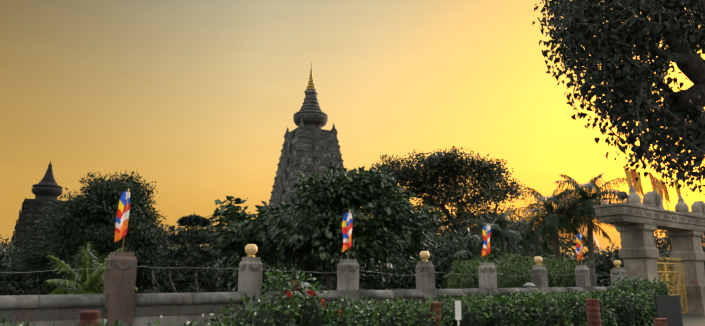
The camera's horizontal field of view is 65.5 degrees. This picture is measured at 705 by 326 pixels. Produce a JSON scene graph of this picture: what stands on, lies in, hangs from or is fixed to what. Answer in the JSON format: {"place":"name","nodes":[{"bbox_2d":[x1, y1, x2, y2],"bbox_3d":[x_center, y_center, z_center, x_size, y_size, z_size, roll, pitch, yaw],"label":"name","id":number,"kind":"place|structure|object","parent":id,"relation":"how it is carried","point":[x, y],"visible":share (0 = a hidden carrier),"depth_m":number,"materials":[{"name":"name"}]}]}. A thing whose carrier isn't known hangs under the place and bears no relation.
{"place":"outdoors","nodes":[
{"label":"outdoors","id":0,"kind":"place"},
{"bbox_2d":[10,161,68,247],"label":"shrine tower","id":1,"kind":"structure","parent":0,"point":[47,188],"depth_m":71.96,"materials":[{"name":"stone"}]},
{"bbox_2d":[268,62,354,223],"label":"temple tower","id":2,"kind":"structure","parent":0,"point":[310,146],"depth_m":109.11,"materials":[{"name":"stone"}]},
{"bbox_2d":[0,0,704,264],"label":"sky","id":3,"kind":"structure","parent":0,"point":[199,99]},
{"bbox_2d":[614,315,704,325],"bbox_3d":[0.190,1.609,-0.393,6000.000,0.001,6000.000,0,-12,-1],"label":"ground","id":4,"kind":"structure","parent":0,"point":[687,320],"depth_m":22.66,"materials":[{"name":"grey stone"}]},
{"bbox_2d":[0,234,16,254],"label":"tree","id":5,"kind":"object","parent":4,"relation":"on","point":[6,245],"visible":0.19,"depth_m":60.98,"materials":[{"name":"green plant"}]},
{"bbox_2d":[0,249,39,295],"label":"bush","id":6,"kind":"object","parent":4,"relation":"on","point":[1,270],"visible":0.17,"depth_m":38.26,"materials":[{"name":"green plant"}]},
{"bbox_2d":[0,240,66,295],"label":"bush","id":7,"kind":"object","parent":4,"relation":"on","point":[27,285],"visible":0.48,"depth_m":37.46,"materials":[{"name":"green plant"}]},
{"bbox_2d":[3,171,172,293],"bbox_3d":[-15.191,4.426,32.569,9.320,8.112,6.723,0,-12,-1],"label":"tree","id":8,"kind":"object","parent":4,"relation":"on","point":[91,216],"visible":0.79,"depth_m":31.18,"materials":[{"name":"green plant"}]},
{"bbox_2d":[79,310,100,325],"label":"bollard","id":9,"kind":"object","parent":4,"relation":"on","point":[88,317],"visible":1,"depth_m":8.93,"materials":[{"name":"ceramic"}]},
{"bbox_2d":[43,242,138,294],"bbox_3d":[-5.305,2.813,11.111,1.764,2.428,1.904,6,-13,-26],"label":"young palm","id":10,"kind":"object","parent":4,"relation":"on","point":[89,278],"visible":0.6,"depth_m":10.99,"materials":[{"name":"green plant"}]},
{"bbox_2d":[40,257,159,294],"bbox_3d":[-16.829,7.788,37.598,8.686,4.758,7.706,10,-15,-38],"label":"bush","id":11,"kind":"object","parent":4,"relation":"on","point":[59,286],"depth_m":36.72,"materials":[{"name":"green plant"}]},
{"bbox_2d":[158,219,210,261],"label":"tree","id":12,"kind":"object","parent":4,"relation":"on","point":[180,229],"visible":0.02,"depth_m":48.96,"materials":[{"name":"green plant"}]},
{"bbox_2d":[135,242,238,292],"bbox_3d":[-10.707,7.410,35.504,8.354,4.852,7.058,6,-14,-27],"label":"bush","id":13,"kind":"object","parent":4,"relation":"on","point":[231,283],"visible":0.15,"depth_m":34.41,"materials":[{"name":"green plant"}]},
{"bbox_2d":[141,213,234,292],"bbox_3d":[-4.488,3.119,15.132,3.228,3.500,3.020,0,-12,-1],"label":"tree","id":14,"kind":"object","parent":4,"relation":"on","point":[191,268],"visible":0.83,"depth_m":14.96,"materials":[{"name":"green plant"}]},
{"bbox_2d":[186,227,238,258],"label":"tree","id":15,"kind":"object","parent":4,"relation":"on","point":[207,245],"visible":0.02,"depth_m":51.98,"materials":[{"name":"green plant"}]},
{"bbox_2d":[194,251,293,291],"bbox_3d":[-8.476,8.175,38.698,9.546,4.162,7.654,0,-12,-1],"label":"bush","id":16,"kind":"object","parent":4,"relation":"on","point":[263,275],"visible":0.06,"depth_m":37.15,"materials":[{"name":"green plant"}]},
{"bbox_2d":[234,252,307,290],"bbox_3d":[-6.427,8.184,40.133,8.727,5.148,6.685,0,-12,-1],"label":"bush","id":17,"kind":"object","parent":4,"relation":"on","point":[273,269],"visible":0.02,"depth_m":38.52,"materials":[{"name":"green plant"}]},
{"bbox_2d":[259,266,318,307],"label":"hibiscus shrub","id":18,"kind":"object","parent":4,"relation":"on","point":[283,282],"visible":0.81,"depth_m":11.01,"materials":[{"name":"green plant"}]},
{"bbox_2d":[301,282,311,293],"bbox_3d":[-1.071,3.454,12.141,0.410,1.602,0.400,0,-12,-1],"label":"garden lamp","id":19,"kind":"object","parent":4,"relation":"on","point":[306,284],"visible":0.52,"depth_m":12.21,"materials":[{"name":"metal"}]},
{"bbox_2d":[0,189,625,325],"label":"boundary wall","id":20,"kind":"structure","parent":4,"relation":"on","point":[121,300],"depth_m":11.46,"materials":[{"name":"stone"}]},
{"bbox_2d":[194,164,443,290],"bbox_3d":[-1.398,3.751,27.332,12.065,7.350,7.111,0,-12,-1],"label":"broadleaf tree","id":21,"kind":"object","parent":4,"relation":"on","point":[312,240],"visible":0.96,"depth_m":26.04,"materials":[{"name":"green plant"}]},
{"bbox_2d":[265,255,418,291],"bbox_3d":[-0.627,7.191,35.472,10.243,5.056,7.267,-4,-13,20],"label":"bush","id":22,"kind":"object","parent":4,"relation":"on","point":[380,279],"visible":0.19,"depth_m":34.40,"materials":[{"name":"green plant"}]},
{"bbox_2d":[1,276,696,325],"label":"hedge shrubs","id":23,"kind":"object","parent":4,"relation":"on","point":[631,304],"visible":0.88,"depth_m":13.86,"materials":[{"name":"green plant"}]},
{"bbox_2d":[342,246,421,289],"bbox_3d":[1.030,8.096,40.325,9.667,5.463,8.613,0,-12,-1],"label":"bush","id":24,"kind":"object","parent":4,"relation":"on","point":[411,280],"visible":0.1,"depth_m":38.49,"materials":[{"name":"green plant"}]},
{"bbox_2d":[387,250,460,289],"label":"bush","id":25,"kind":"object","parent":4,"relation":"on","point":[437,285],"visible":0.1,"depth_m":40.53,"materials":[{"name":"green plant"}]},
{"bbox_2d":[393,233,463,275],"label":"tree","id":26,"kind":"object","parent":4,"relation":"on","point":[440,243],"depth_m":44.02,"materials":[{"name":"green plant"}]},
{"bbox_2d":[428,302,441,325],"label":"bollard","id":27,"kind":"object","parent":4,"relation":"on","point":[437,305],"visible":0.62,"depth_m":12.82,"materials":[{"name":"ceramic"}]},
{"bbox_2d":[371,146,528,235],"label":"old tree","id":28,"kind":"object","parent":4,"relation":"on","point":[450,166],"visible":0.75,"depth_m":56.40,"materials":[{"name":"green plant"}]},
{"bbox_2d":[426,219,478,251],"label":"tree","id":29,"kind":"object","parent":4,"relation":"on","point":[443,232],"visible":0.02,"depth_m":49.70,"materials":[{"name":"green plant"}]},
{"bbox_2d":[455,301,461,325],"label":"sign","id":30,"kind":"object","parent":4,"relation":"on","point":[457,310],"visible":1,"depth_m":12.33,"materials":[{"name":"white"}]},
{"bbox_2d":[437,233,499,286],"bbox_3d":[5.884,5.517,27.618,3.190,4.002,3.358,-2,-12,11],"label":"palm","id":31,"kind":"object","parent":4,"relation":"on","point":[469,254],"visible":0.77,"depth_m":27.47,"materials":[{"name":"green plant"}]},
{"bbox_2d":[429,238,521,288],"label":"tree","id":32,"kind":"object","parent":4,"relation":"on","point":[447,250],"visible":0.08,"depth_m":40.66,"materials":[{"name":"green plant"}]},
{"bbox_2d":[442,254,511,288],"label":"light shrub","id":33,"kind":"object","parent":4,"relation":"on","point":[468,281],"visible":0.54,"depth_m":19.00,"materials":[{"name":"green plant"}]},
{"bbox_2d":[429,228,524,269],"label":"tree","id":34,"kind":"object","parent":4,"relation":"on","point":[460,236],"visible":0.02,"depth_m":44.97,"materials":[{"name":"green plant"}]},
{"bbox_2d":[443,213,524,255],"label":"tree","id":35,"kind":"object","parent":4,"relation":"on","point":[475,228],"visible":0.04,"depth_m":49.75,"materials":[{"name":"green plant"}]},
{"bbox_2d":[463,209,535,270],"bbox_3d":[8.005,5.195,29.569,3.775,5.442,3.990,0,-12,-1],"label":"palm","id":36,"kind":"object","parent":4,"relation":"on","point":[499,237],"visible":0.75,"depth_m":29.56,"materials":[{"name":"green plant"}]},
{"bbox_2d":[457,251,562,287],"bbox_3d":[5.680,4.545,19.949,3.852,2.759,2.510,5,-13,-21],"label":"light shrub","id":37,"kind":"object","parent":4,"relation":"on","point":[520,280],"visible":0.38,"depth_m":19.80,"materials":[{"name":"green plant"}]},
{"bbox_2d":[485,249,534,267],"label":"tree","id":38,"kind":"object","parent":4,"relation":"on","point":[513,254],"depth_m":43.68,"materials":[{"name":"green plant"}]},
{"bbox_2d":[492,226,562,258],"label":"tree","id":39,"kind":"object","parent":4,"relation":"on","point":[543,252],"depth_m":48.22,"materials":[{"name":"green plant"}]},
{"bbox_2d":[523,283,534,296],"bbox_3d":[5.590,4.551,17.204,0.410,1.562,0.400,0,-12,-1],"label":"garden lamp","id":40,"kind":"object","parent":4,"relation":"on","point":[528,285],"visible":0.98,"depth_m":17.27,"materials":[{"name":"metal"}]},
{"bbox_2d":[505,213,566,257],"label":"tree","id":41,"kind":"object","parent":4,"relation":"on","point":[532,251],"visible":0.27,"depth_m":36.65,"materials":[{"name":"green plant"}]},
{"bbox_2d":[511,235,583,259],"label":"tree","id":42,"kind":"object","parent":4,"relation":"on","point":[569,247],"visible":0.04,"depth_m":49.97,"materials":[{"name":"green plant"}]},
{"bbox_2d":[502,250,600,286],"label":"bush","id":43,"kind":"object","parent":4,"relation":"on","point":[564,256],"visible":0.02,"depth_m":40.67,"materials":[{"name":"green plant"}]},
{"bbox_2d":[515,253,594,286],"bbox_3d":[7.872,4.912,21.580,3.070,2.739,2.600,4,-13,-20],"label":"light shrub","id":44,"kind":"object","parent":4,"relation":"on","point":[561,282],"visible":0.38,"depth_m":21.25,"materials":[{"name":"green plant"}]},
{"bbox_2d":[504,179,612,269],"bbox_3d":[12.497,4.948,33.003,6.388,7.353,5.951,0,-12,-1],"label":"palm","id":45,"kind":"object","parent":4,"relation":"on","point":[547,226],"visible":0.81,"depth_m":32.41,"materials":[{"name":"green plant"}]},
{"bbox_2d":[542,246,615,282],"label":"bush","id":46,"kind":"object","parent":4,"relation":"on","point":[575,258],"visible":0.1,"depth_m":44.12,"materials":[{"name":"green plant"}]},
{"bbox_2d":[545,173,632,286],"bbox_3d":[13.961,4.399,31.995,5.161,8.009,5.383,-8,-14,34],"label":"palm","id":47,"kind":"object","parent":4,"relation":"on","point":[583,188],"visible":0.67,"depth_m":31.69,"materials":[{"name":"green plant"}]},
{"bbox_2d":[585,298,600,325],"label":"bollard","id":48,"kind":"object","parent":4,"relation":"on","point":[593,311],"visible":1,"depth_m":13.75,"materials":[{"name":"brick"}]},
{"bbox_2d":[532,0,704,196],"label":"tree","id":49,"kind":"object","parent":4,"relation":"on","point":[626,75],"visible":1,"depth_m":9.25,"materials":[{"name":"green plant"}]},
{"bbox_2d":[582,242,659,274],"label":"tree","id":50,"kind":"object","parent":4,"relation":"on","point":[596,254],"visible":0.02,"depth_m":45.17,"materials":[{"name":"green plant"}]},
{"bbox_2d":[583,243,704,293],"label":"tree","id":51,"kind":"object","parent":4,"relation":"on","point":[605,282],"visible":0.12,"depth_m":39.11,"materials":[{"name":"green plant"}]},
{"bbox_2d":[593,165,704,315],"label":"gateway","id":52,"kind":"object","parent":4,"relation":"on","point":[636,221],"depth_m":25.21,"materials":[{"name":"stone"}]},
{"bbox_2d":[611,230,704,267],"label":"tree","id":53,"kind":"object","parent":4,"relation":"on","point":[667,241],"visible":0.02,"depth_m":42.68,"materials":[{"name":"green plant"}]},
{"bbox_2d":[654,318,666,325],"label":"bollard","id":54,"kind":"object","parent":4,"relation":"on","point":[660,321],"visible":1,"depth_m":12.96,"materials":[{"name":"ceramic"}]},
{"bbox_2d":[654,295,682,325],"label":"dark sign board","id":55,"kind":"object","parent":4,"relation":"on","point":[668,307],"visible":1,"depth_m":14.07,"materials":[{"name":"black"}]},
{"bbox_2d":[656,235,704,250],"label":"tree","id":56,"kind":"object","parent":4,"relation":"on","point":[703,244],"visible":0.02,"depth_m":48.72,"materials":[{"name":"green plant"}]}
]}

